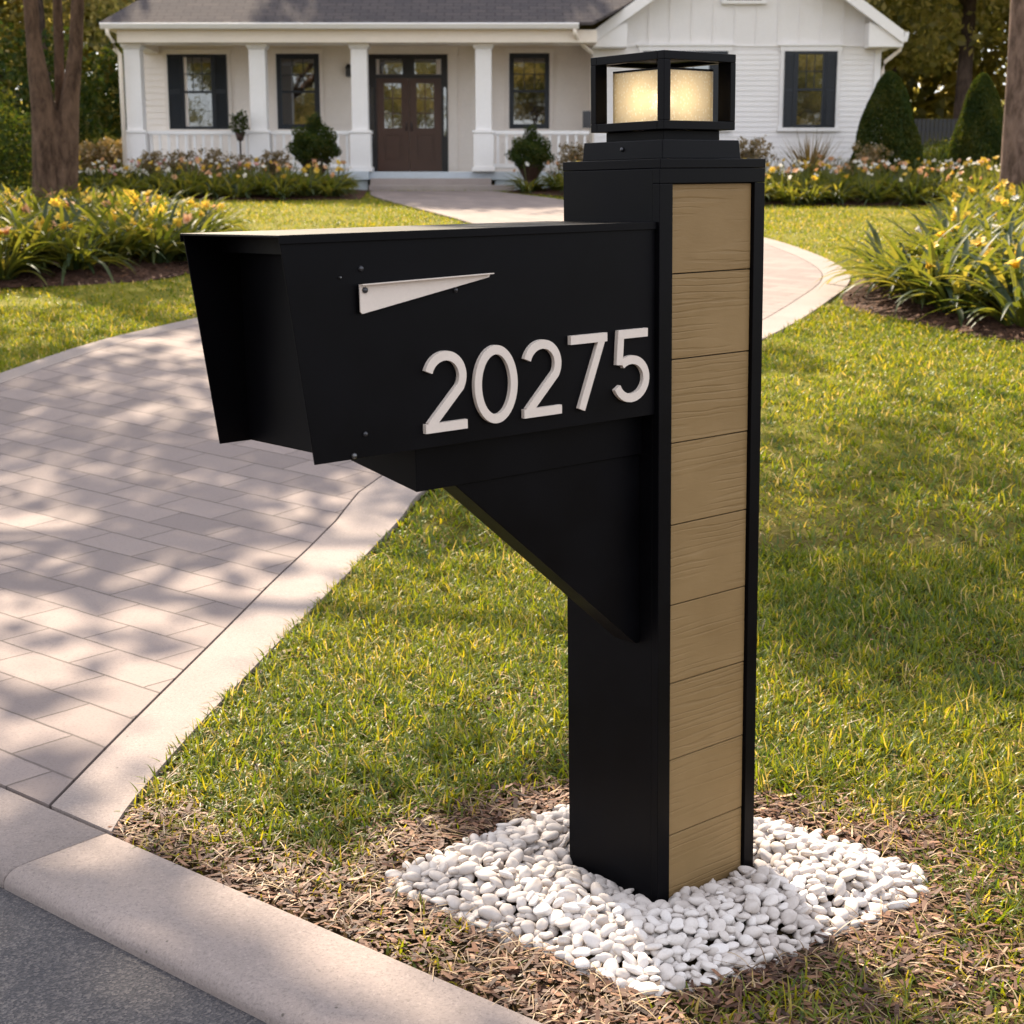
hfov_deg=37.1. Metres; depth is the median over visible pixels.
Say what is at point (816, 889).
pebble
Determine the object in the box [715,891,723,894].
pebble
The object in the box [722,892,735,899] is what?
pebble
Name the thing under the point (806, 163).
daylily
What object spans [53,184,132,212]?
daylily
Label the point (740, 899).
pebble
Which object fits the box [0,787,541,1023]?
kerb
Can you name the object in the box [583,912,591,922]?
pebble
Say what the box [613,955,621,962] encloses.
pebble
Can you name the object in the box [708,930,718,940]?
pebble
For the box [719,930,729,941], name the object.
pebble
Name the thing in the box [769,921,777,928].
pebble
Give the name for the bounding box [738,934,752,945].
pebble
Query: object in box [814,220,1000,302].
daylily
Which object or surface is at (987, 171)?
daylily
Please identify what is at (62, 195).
daylily
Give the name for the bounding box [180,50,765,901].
mailbox
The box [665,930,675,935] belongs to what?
pebble
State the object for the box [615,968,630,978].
pebble
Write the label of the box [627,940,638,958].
pebble
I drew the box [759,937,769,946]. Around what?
pebble
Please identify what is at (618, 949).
pebble
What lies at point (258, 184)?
daylily
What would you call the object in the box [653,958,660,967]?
pebble
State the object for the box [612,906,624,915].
pebble
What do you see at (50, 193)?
daylily
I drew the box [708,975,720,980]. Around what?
pebble
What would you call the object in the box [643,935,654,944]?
pebble
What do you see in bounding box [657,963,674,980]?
pebble
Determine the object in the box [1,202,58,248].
daylily
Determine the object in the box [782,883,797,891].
pebble
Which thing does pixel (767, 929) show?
pebble
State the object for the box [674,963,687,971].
pebble
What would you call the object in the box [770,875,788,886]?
pebble
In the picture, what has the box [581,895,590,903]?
pebble
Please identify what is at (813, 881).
pebble
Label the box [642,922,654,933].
pebble
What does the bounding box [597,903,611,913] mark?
pebble
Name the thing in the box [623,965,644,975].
pebble
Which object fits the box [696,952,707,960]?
pebble
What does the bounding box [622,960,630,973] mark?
pebble
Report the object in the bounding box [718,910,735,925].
pebble
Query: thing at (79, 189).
daylily
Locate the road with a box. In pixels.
[0,887,266,1023]
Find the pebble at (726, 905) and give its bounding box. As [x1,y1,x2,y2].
[717,902,734,909]
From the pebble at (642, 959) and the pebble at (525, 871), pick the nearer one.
the pebble at (642, 959)
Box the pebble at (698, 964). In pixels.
[695,958,708,969]
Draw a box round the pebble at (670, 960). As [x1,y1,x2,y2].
[662,957,674,963]
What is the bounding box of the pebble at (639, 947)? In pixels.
[633,942,645,951]
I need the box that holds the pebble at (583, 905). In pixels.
[576,902,590,907]
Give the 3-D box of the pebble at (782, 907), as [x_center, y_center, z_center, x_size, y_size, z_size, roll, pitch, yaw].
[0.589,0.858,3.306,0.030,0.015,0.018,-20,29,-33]
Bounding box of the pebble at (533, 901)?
[528,895,538,905]
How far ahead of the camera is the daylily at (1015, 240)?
14.46 m
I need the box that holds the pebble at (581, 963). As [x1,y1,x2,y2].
[574,957,589,969]
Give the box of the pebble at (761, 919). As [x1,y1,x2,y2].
[754,914,768,924]
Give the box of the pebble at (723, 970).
[718,967,733,975]
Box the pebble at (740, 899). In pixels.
[734,895,745,902]
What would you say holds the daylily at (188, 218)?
on the mulch bed at (79, 277)
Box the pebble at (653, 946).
[645,943,662,950]
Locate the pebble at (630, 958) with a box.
[622,951,637,965]
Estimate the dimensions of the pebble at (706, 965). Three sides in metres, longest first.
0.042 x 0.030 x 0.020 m
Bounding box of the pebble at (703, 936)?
[694,933,708,939]
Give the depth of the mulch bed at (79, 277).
15.32 m
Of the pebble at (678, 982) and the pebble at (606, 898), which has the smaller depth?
the pebble at (678, 982)
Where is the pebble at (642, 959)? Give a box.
[637,952,648,966]
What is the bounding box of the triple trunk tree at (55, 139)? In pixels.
[22,0,83,199]
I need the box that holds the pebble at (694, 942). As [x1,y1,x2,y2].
[687,937,701,948]
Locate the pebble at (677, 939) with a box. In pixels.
[666,934,684,945]
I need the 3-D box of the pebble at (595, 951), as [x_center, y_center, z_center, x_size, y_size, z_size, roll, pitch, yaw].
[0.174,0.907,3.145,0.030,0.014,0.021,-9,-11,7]
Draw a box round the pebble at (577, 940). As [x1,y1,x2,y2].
[572,934,583,947]
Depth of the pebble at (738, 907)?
3.28 m
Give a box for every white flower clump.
[78,168,105,180]
[85,165,117,182]
[101,165,131,180]
[112,167,136,185]
[124,168,156,186]
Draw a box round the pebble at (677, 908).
[673,904,684,914]
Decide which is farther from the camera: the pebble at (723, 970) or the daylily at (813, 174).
the daylily at (813, 174)
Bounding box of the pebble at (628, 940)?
[621,935,635,945]
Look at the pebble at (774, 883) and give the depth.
3.38 m
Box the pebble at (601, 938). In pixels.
[596,933,608,941]
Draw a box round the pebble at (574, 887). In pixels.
[564,884,584,894]
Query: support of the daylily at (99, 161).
on the mulch bed at (301, 197)
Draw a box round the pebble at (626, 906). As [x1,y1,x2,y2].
[618,903,630,909]
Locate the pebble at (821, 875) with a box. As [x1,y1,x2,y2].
[816,870,826,881]
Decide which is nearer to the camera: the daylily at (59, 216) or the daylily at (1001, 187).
the daylily at (59, 216)
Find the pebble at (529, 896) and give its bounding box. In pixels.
[525,890,535,901]
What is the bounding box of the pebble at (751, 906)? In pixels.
[744,899,759,913]
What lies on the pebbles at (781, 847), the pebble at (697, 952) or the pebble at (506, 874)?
the pebble at (506, 874)
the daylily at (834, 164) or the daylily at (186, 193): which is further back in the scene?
the daylily at (834, 164)
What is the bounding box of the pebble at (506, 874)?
[499,870,513,879]
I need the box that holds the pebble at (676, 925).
[669,917,683,932]
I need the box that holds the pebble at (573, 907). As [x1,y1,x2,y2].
[562,902,580,913]
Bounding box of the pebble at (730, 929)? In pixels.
[725,925,736,933]
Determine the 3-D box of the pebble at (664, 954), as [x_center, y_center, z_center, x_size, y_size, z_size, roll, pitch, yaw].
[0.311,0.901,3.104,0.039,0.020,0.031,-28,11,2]
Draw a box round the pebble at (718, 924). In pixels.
[711,918,725,932]
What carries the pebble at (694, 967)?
on the pebble at (698, 964)
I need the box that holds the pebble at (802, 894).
[797,889,807,900]
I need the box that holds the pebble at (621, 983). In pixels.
[616,979,627,988]
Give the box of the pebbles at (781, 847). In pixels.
[383,804,929,991]
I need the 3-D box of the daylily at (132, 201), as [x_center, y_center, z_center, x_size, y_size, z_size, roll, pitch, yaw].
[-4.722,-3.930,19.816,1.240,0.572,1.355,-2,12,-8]
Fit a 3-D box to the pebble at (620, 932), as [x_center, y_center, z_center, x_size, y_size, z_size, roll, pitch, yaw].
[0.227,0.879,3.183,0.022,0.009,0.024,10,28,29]
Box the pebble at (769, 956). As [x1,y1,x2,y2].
[755,953,772,964]
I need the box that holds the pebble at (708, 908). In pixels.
[704,904,717,917]
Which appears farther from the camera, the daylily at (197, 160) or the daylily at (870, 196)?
the daylily at (197, 160)
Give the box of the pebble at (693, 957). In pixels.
[682,955,695,961]
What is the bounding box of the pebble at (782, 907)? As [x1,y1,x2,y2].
[777,902,788,911]
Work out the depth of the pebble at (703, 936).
3.17 m
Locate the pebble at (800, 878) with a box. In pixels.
[793,875,806,883]
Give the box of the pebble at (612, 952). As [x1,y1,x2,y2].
[608,948,624,959]
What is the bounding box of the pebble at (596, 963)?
[590,961,600,970]
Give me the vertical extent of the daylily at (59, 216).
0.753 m
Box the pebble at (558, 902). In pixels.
[552,897,564,908]
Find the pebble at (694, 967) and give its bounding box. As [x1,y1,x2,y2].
[690,965,700,972]
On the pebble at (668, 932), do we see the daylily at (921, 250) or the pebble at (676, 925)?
the pebble at (676, 925)
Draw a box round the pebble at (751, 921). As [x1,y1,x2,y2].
[745,916,757,926]
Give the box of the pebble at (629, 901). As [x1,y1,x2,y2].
[618,898,635,905]
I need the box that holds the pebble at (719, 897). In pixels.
[716,895,724,901]
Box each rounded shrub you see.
[0,81,26,186]
[0,100,31,195]
[7,128,31,180]
[922,137,949,176]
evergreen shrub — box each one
[848,70,924,174]
[946,72,1003,173]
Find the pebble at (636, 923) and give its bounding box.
[624,919,642,928]
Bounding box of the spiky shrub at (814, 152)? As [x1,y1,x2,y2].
[773,128,847,173]
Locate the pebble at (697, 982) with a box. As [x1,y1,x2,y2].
[689,978,702,986]
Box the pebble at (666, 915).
[661,909,671,923]
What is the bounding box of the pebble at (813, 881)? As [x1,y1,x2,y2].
[806,878,819,885]
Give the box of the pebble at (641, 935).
[634,928,647,941]
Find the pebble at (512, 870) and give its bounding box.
[507,867,515,873]
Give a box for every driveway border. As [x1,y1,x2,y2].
[0,318,197,383]
[51,237,849,836]
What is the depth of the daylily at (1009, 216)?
16.89 m
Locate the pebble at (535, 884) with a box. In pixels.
[524,877,542,892]
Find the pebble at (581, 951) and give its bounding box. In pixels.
[572,947,590,957]
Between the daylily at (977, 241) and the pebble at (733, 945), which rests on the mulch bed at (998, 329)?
the daylily at (977, 241)
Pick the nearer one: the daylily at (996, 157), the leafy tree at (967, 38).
the daylily at (996, 157)
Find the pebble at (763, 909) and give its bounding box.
[759,906,767,913]
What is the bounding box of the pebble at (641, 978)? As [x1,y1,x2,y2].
[636,975,648,981]
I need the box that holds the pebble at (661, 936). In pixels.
[653,935,666,942]
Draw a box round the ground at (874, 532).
[0,100,1023,1023]
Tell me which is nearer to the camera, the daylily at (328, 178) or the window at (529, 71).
the daylily at (328, 178)
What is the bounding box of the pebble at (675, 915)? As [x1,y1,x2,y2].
[671,913,686,918]
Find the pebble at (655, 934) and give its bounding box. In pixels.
[650,932,660,937]
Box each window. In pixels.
[162,49,233,130]
[271,49,323,130]
[504,48,553,130]
[637,44,734,130]
[721,0,766,3]
[777,44,844,130]
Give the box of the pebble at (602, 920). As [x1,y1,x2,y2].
[595,914,608,925]
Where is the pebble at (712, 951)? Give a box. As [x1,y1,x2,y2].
[704,947,720,956]
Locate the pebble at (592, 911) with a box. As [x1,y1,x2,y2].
[585,907,597,916]
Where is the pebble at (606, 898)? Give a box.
[598,893,613,902]
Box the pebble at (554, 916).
[548,910,563,925]
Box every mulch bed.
[0,231,230,287]
[24,187,372,199]
[506,187,945,205]
[842,215,1023,342]
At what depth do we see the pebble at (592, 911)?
3.26 m
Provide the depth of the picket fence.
37.85 m
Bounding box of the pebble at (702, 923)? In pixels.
[696,917,707,928]
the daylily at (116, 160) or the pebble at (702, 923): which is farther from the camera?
the daylily at (116, 160)
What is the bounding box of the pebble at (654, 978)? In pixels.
[650,975,661,981]
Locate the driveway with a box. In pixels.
[0,191,821,808]
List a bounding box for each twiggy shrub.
[79,139,118,172]
[84,136,123,171]
[121,149,170,178]
[147,149,202,177]
[184,145,231,176]
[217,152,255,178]
[248,148,295,176]
[546,141,589,179]
[737,135,780,174]
[829,141,909,176]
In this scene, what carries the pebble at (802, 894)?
on the pebbles at (781, 847)
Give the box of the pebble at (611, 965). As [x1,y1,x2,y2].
[603,958,618,974]
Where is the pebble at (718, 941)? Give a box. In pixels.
[713,939,722,943]
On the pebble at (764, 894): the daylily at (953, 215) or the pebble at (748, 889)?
the pebble at (748, 889)
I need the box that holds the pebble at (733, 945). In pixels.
[727,941,739,949]
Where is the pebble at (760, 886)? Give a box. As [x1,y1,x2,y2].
[754,884,764,890]
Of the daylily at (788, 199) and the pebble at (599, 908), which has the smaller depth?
the pebble at (599, 908)
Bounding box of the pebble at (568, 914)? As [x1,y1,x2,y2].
[560,912,572,931]
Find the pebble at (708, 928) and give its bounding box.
[706,922,711,930]
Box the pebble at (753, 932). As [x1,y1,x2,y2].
[743,926,762,938]
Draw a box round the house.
[99,0,908,190]
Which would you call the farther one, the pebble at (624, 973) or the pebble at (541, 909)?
the pebble at (541, 909)
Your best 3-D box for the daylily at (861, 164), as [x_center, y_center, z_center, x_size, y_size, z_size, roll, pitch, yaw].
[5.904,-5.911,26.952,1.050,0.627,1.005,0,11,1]
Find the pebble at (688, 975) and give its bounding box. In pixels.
[684,971,691,979]
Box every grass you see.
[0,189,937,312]
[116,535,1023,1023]
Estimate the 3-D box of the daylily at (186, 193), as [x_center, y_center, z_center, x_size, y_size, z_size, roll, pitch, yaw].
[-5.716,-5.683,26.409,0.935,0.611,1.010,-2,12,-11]
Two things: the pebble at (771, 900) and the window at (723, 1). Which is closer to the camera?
the pebble at (771, 900)
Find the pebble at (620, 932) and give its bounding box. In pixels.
[616,929,625,935]
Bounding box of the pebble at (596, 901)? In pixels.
[590,896,605,905]
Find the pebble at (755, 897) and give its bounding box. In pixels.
[746,893,760,906]
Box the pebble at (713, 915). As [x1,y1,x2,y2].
[709,911,718,918]
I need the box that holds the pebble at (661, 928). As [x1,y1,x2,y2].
[654,923,668,933]
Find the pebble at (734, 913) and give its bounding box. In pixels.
[727,909,738,917]
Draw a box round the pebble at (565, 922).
[554,917,573,927]
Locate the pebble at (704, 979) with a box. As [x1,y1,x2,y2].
[699,975,711,985]
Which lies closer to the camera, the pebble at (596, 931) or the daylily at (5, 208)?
the pebble at (596, 931)
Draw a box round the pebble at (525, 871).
[519,865,531,879]
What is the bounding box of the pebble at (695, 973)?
[690,970,701,977]
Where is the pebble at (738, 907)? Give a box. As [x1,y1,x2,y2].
[731,903,742,912]
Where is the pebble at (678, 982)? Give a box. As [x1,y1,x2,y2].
[669,975,685,991]
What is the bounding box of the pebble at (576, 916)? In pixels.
[573,914,582,919]
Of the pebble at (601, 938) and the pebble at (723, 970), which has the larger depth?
the pebble at (601, 938)
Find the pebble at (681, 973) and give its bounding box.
[675,971,686,979]
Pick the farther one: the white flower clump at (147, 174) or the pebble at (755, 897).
the white flower clump at (147, 174)
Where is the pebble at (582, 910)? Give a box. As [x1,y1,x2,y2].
[578,908,588,913]
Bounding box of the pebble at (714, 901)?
[708,899,720,904]
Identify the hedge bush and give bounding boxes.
[0,21,107,173]
[80,41,126,151]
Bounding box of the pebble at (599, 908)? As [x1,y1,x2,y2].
[595,904,604,911]
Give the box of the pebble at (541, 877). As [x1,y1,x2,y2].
[538,875,548,879]
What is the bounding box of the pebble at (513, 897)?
[507,891,527,902]
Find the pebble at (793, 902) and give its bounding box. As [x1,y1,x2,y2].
[785,895,799,909]
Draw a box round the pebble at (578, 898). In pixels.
[572,893,581,901]
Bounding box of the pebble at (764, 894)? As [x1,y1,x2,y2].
[759,890,774,901]
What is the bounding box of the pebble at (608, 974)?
[600,971,615,981]
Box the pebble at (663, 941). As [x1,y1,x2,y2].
[654,938,672,945]
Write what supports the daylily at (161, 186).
on the mulch bed at (301, 197)
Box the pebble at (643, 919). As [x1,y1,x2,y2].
[631,915,647,922]
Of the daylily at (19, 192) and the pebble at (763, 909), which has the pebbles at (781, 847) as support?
the pebble at (763, 909)
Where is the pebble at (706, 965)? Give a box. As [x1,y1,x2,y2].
[700,960,717,971]
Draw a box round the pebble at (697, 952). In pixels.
[686,947,702,957]
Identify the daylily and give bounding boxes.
[0,183,37,203]
[0,186,26,198]
[0,186,31,196]
[0,188,49,209]
[0,189,17,214]
[0,189,19,219]
[0,190,91,223]
[0,191,60,214]
[0,192,63,218]
[0,198,98,268]
[0,198,143,286]
[0,204,90,229]
[0,205,105,264]
[0,211,43,272]
[0,218,71,286]
[1,184,32,206]
[1,184,68,205]
[1,197,107,244]
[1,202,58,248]
[2,191,42,225]
[14,186,75,202]
[14,188,93,210]
[21,195,109,220]
[25,194,129,238]
[32,179,81,199]
[33,180,83,202]
[34,194,122,220]
[42,187,96,203]
[43,187,108,212]
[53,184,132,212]
[59,181,112,204]
[62,203,170,263]
[64,190,143,220]
[66,194,156,228]
[70,198,206,257]
[72,187,131,210]
[74,183,121,202]
[75,183,104,194]
[78,162,110,185]
[78,164,124,193]
[78,176,98,192]
[78,186,162,216]
[79,160,114,178]
[82,165,127,187]
[90,157,124,175]
[92,198,213,266]
[93,185,157,207]
[93,199,198,234]
[94,189,199,229]
[103,160,142,185]
[103,166,151,194]
[109,184,168,201]
[110,188,183,210]
[111,160,159,189]
[112,159,158,189]
[113,158,137,177]
[115,188,176,211]
[116,187,205,224]
[117,205,236,262]
[119,188,172,205]
[126,193,209,221]
[132,163,164,178]
[134,170,178,198]
[134,200,246,234]
[138,188,200,207]
[143,168,187,189]
[148,188,230,220]
[152,158,192,189]
[154,157,193,178]
[155,199,257,231]
[161,166,206,197]
[162,197,245,223]
[168,161,212,194]
[168,192,241,218]
[172,158,213,182]
[177,156,223,179]
[186,170,239,199]
[188,196,263,230]
[192,158,229,184]
[192,165,236,188]
[198,162,239,179]
[210,160,261,189]
[214,168,264,198]
[220,158,254,183]
[238,160,269,177]
[241,162,290,189]
[244,163,288,196]
[249,157,291,181]
[253,160,290,179]
[255,165,306,199]
[259,166,303,189]
[268,160,306,181]
[279,156,321,187]
[285,164,330,187]
[287,164,330,197]
[292,159,334,182]
[297,161,337,179]
[309,166,359,198]
[315,165,360,194]
[318,160,359,192]
[324,160,359,191]
[503,162,550,192]
[533,161,562,189]
[547,161,579,193]
[551,161,569,189]
[765,162,793,185]
[765,163,810,196]
[765,166,783,198]
[765,176,776,201]
[766,166,808,188]
[766,168,820,205]
[771,158,812,178]
[774,160,810,183]
[777,161,820,190]
[784,167,832,196]
[787,160,827,182]
[787,168,836,203]
[790,154,826,177]
[795,165,830,180]
[802,156,844,179]
[805,161,841,185]
[805,161,852,193]
[809,160,825,174]
[809,162,863,194]
[809,170,868,205]
[812,157,850,177]
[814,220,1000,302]
[817,214,958,287]
[820,160,863,181]
[821,159,845,178]
[824,157,862,182]
[831,225,1012,313]
[832,160,874,183]
[840,170,888,197]
[847,163,887,192]
[847,172,900,204]
[851,157,874,180]
[852,157,895,182]
[852,228,1023,326]
[853,159,901,186]
[868,210,1012,266]
[869,165,910,194]
[870,159,914,178]
[874,161,914,185]
[875,164,922,196]
[878,203,1014,253]
[881,168,935,206]
[884,214,1022,260]
[889,161,936,194]
[890,200,996,236]
[892,203,1014,240]
[895,159,932,182]
[896,157,930,177]
[896,160,935,180]
[896,203,1007,247]
[903,193,1005,239]
[904,166,946,196]
[904,198,1009,237]
[909,223,1023,266]
[911,217,1023,259]
[912,242,1023,328]
[913,161,952,183]
[913,171,958,201]
[916,191,988,227]
[918,191,986,219]
[922,158,965,186]
[923,163,973,191]
[924,169,977,203]
[925,160,963,177]
[925,236,1023,319]
[927,213,1023,244]
[929,233,1023,300]
[932,189,1020,217]
[933,162,978,187]
[934,185,986,211]
[935,161,975,185]
[936,185,1003,211]
[941,200,1023,232]
[948,157,992,182]
[950,158,977,176]
[950,161,991,181]
[950,179,1006,202]
[951,222,1017,256]
[952,161,996,188]
[952,163,994,190]
[952,176,995,196]
[952,200,1023,236]
[960,219,1022,264]
[963,195,1023,221]
[964,188,1023,211]
[966,188,1023,206]
[968,204,1023,237]
[969,165,999,188]
[970,157,999,177]
[970,158,999,183]
[971,159,998,179]
[975,179,1023,199]
[977,156,1000,176]
[977,177,1023,197]
[977,200,1017,226]
[981,187,1023,215]
[986,173,998,190]
[1004,185,1023,203]
[1004,194,1023,213]
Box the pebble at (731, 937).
[720,935,734,943]
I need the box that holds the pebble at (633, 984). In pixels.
[629,980,639,987]
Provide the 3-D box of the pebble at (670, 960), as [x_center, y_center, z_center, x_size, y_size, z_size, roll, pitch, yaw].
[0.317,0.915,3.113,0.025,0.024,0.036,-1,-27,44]
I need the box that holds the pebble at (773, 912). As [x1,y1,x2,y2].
[767,906,779,919]
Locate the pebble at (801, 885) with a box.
[790,881,805,889]
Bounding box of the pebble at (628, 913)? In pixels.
[622,908,641,920]
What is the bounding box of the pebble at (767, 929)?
[757,925,776,933]
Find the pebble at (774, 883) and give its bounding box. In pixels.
[767,877,779,889]
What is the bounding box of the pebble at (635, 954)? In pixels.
[632,951,639,957]
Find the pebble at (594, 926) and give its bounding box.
[589,919,602,930]
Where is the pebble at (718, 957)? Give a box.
[712,954,721,966]
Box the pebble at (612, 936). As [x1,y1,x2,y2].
[609,932,616,942]
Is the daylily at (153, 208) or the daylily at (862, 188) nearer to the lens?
the daylily at (153, 208)
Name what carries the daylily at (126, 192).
on the mulch bed at (79, 277)
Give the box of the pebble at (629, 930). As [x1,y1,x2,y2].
[624,925,634,935]
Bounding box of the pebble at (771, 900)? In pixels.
[762,894,778,906]
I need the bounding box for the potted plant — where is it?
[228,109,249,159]
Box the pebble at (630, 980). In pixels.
[627,977,643,984]
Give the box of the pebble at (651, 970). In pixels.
[643,966,660,975]
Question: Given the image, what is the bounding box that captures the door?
[368,46,457,171]
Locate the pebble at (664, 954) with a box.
[656,948,673,960]
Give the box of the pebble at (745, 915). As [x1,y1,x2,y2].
[737,912,750,919]
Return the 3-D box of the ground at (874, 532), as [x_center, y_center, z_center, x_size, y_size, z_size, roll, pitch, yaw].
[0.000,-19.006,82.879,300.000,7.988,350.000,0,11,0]
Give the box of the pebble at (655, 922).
[646,915,660,927]
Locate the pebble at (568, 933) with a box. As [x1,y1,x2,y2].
[562,930,571,936]
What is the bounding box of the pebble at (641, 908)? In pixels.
[634,905,647,912]
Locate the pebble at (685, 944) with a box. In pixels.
[681,937,690,949]
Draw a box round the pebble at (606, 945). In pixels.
[600,940,614,952]
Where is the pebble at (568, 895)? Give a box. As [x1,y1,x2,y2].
[557,889,576,902]
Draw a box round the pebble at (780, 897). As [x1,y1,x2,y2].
[776,894,782,902]
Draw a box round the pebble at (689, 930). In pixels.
[683,926,695,933]
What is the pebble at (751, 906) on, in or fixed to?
on the pebble
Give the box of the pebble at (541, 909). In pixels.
[533,902,552,917]
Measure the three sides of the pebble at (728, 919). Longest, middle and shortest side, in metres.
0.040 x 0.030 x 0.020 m
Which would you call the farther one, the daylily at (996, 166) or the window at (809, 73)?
the window at (809, 73)
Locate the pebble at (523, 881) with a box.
[520,877,531,884]
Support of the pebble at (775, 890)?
on the pebbles at (781, 847)
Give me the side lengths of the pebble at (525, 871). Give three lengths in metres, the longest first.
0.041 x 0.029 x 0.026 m
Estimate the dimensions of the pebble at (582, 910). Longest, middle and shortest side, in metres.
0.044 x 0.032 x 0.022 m
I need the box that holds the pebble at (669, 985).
[665,981,676,989]
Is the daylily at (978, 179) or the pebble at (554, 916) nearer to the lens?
the pebble at (554, 916)
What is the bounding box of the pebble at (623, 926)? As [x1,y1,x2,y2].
[614,921,629,928]
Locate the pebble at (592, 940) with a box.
[582,931,600,948]
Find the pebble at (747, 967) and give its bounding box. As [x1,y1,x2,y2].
[741,963,755,969]
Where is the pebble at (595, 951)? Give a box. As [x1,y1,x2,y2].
[590,948,603,954]
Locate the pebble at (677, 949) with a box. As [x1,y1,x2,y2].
[671,945,681,957]
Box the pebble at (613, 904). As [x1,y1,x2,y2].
[607,902,619,907]
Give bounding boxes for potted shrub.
[285,111,341,175]
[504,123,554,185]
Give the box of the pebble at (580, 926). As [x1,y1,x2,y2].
[570,918,590,934]
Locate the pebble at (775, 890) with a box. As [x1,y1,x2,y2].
[766,888,778,893]
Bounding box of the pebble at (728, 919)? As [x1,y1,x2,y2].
[721,914,733,925]
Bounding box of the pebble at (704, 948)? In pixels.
[695,944,709,951]
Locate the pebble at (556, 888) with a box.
[548,884,560,893]
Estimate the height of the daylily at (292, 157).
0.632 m
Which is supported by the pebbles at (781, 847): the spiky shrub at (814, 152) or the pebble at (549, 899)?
the pebble at (549, 899)
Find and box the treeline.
[1,1,1008,128]
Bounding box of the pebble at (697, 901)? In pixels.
[688,896,709,906]
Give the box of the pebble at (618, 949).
[612,943,628,956]
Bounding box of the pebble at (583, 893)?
[578,888,588,896]
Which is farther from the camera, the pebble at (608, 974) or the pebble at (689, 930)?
the pebble at (689, 930)
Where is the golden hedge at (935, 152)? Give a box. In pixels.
[922,140,972,176]
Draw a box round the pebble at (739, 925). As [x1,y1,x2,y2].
[733,921,743,932]
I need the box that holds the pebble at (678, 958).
[674,955,684,962]
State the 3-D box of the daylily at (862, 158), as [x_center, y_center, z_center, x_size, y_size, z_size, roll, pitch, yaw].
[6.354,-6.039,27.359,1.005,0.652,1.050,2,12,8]
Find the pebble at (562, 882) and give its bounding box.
[555,877,571,888]
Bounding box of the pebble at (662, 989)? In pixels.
[654,985,665,998]
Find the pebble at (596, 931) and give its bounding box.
[593,927,601,933]
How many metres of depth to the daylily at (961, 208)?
18.23 m
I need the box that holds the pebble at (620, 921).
[615,917,625,925]
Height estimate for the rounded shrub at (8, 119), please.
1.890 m
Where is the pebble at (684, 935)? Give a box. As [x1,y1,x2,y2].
[678,932,686,938]
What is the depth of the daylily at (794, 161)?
27.13 m
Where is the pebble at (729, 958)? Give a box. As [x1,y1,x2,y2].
[721,954,736,966]
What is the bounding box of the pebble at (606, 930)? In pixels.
[600,923,617,937]
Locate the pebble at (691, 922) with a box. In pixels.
[683,917,697,929]
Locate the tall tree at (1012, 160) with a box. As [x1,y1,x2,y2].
[999,0,1023,192]
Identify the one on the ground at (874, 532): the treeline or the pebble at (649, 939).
the treeline
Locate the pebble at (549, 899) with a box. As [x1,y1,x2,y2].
[543,895,554,904]
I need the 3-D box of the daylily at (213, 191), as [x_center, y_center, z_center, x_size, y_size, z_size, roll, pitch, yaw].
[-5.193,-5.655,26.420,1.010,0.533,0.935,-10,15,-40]
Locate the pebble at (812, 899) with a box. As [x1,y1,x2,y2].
[806,893,817,905]
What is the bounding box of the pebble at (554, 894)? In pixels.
[550,891,557,899]
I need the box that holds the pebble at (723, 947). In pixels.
[709,943,728,953]
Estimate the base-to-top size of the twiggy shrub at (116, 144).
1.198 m
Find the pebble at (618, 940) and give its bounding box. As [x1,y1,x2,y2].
[614,936,623,943]
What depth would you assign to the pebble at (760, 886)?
3.38 m
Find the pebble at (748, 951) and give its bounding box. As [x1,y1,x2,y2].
[742,948,755,955]
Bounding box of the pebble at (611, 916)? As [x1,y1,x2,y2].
[608,913,615,918]
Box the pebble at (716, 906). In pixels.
[711,904,719,909]
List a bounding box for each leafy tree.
[0,0,126,103]
[7,0,118,77]
[38,0,51,87]
[83,0,136,63]
[864,0,1009,124]
[866,0,960,76]
[880,0,1009,129]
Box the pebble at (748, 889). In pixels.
[743,885,761,896]
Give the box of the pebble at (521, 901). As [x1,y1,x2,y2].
[517,896,526,906]
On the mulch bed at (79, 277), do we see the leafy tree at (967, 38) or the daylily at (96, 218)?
the daylily at (96, 218)
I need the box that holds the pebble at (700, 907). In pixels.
[697,901,706,911]
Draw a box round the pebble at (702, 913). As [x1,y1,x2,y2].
[698,910,706,916]
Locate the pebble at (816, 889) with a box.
[808,884,825,895]
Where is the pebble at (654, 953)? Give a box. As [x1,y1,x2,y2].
[649,949,659,956]
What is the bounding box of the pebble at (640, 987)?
[632,982,658,997]
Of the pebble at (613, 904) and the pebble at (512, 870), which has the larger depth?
the pebble at (512, 870)
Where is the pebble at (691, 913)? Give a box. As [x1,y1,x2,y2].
[684,910,698,917]
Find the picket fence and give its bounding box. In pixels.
[897,119,992,159]
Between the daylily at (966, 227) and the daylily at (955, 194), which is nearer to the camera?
the daylily at (966, 227)
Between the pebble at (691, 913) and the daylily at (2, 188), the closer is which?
the pebble at (691, 913)
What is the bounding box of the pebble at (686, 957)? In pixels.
[682,952,690,961]
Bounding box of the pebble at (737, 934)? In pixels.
[733,929,741,939]
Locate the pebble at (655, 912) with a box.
[646,908,660,916]
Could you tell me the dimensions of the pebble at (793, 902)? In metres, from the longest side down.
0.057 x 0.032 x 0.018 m
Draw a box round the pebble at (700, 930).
[695,928,709,937]
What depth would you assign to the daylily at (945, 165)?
25.98 m
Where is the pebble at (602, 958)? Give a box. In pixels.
[594,952,612,964]
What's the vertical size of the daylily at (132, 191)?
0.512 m
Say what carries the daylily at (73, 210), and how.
on the mulch bed at (79, 277)

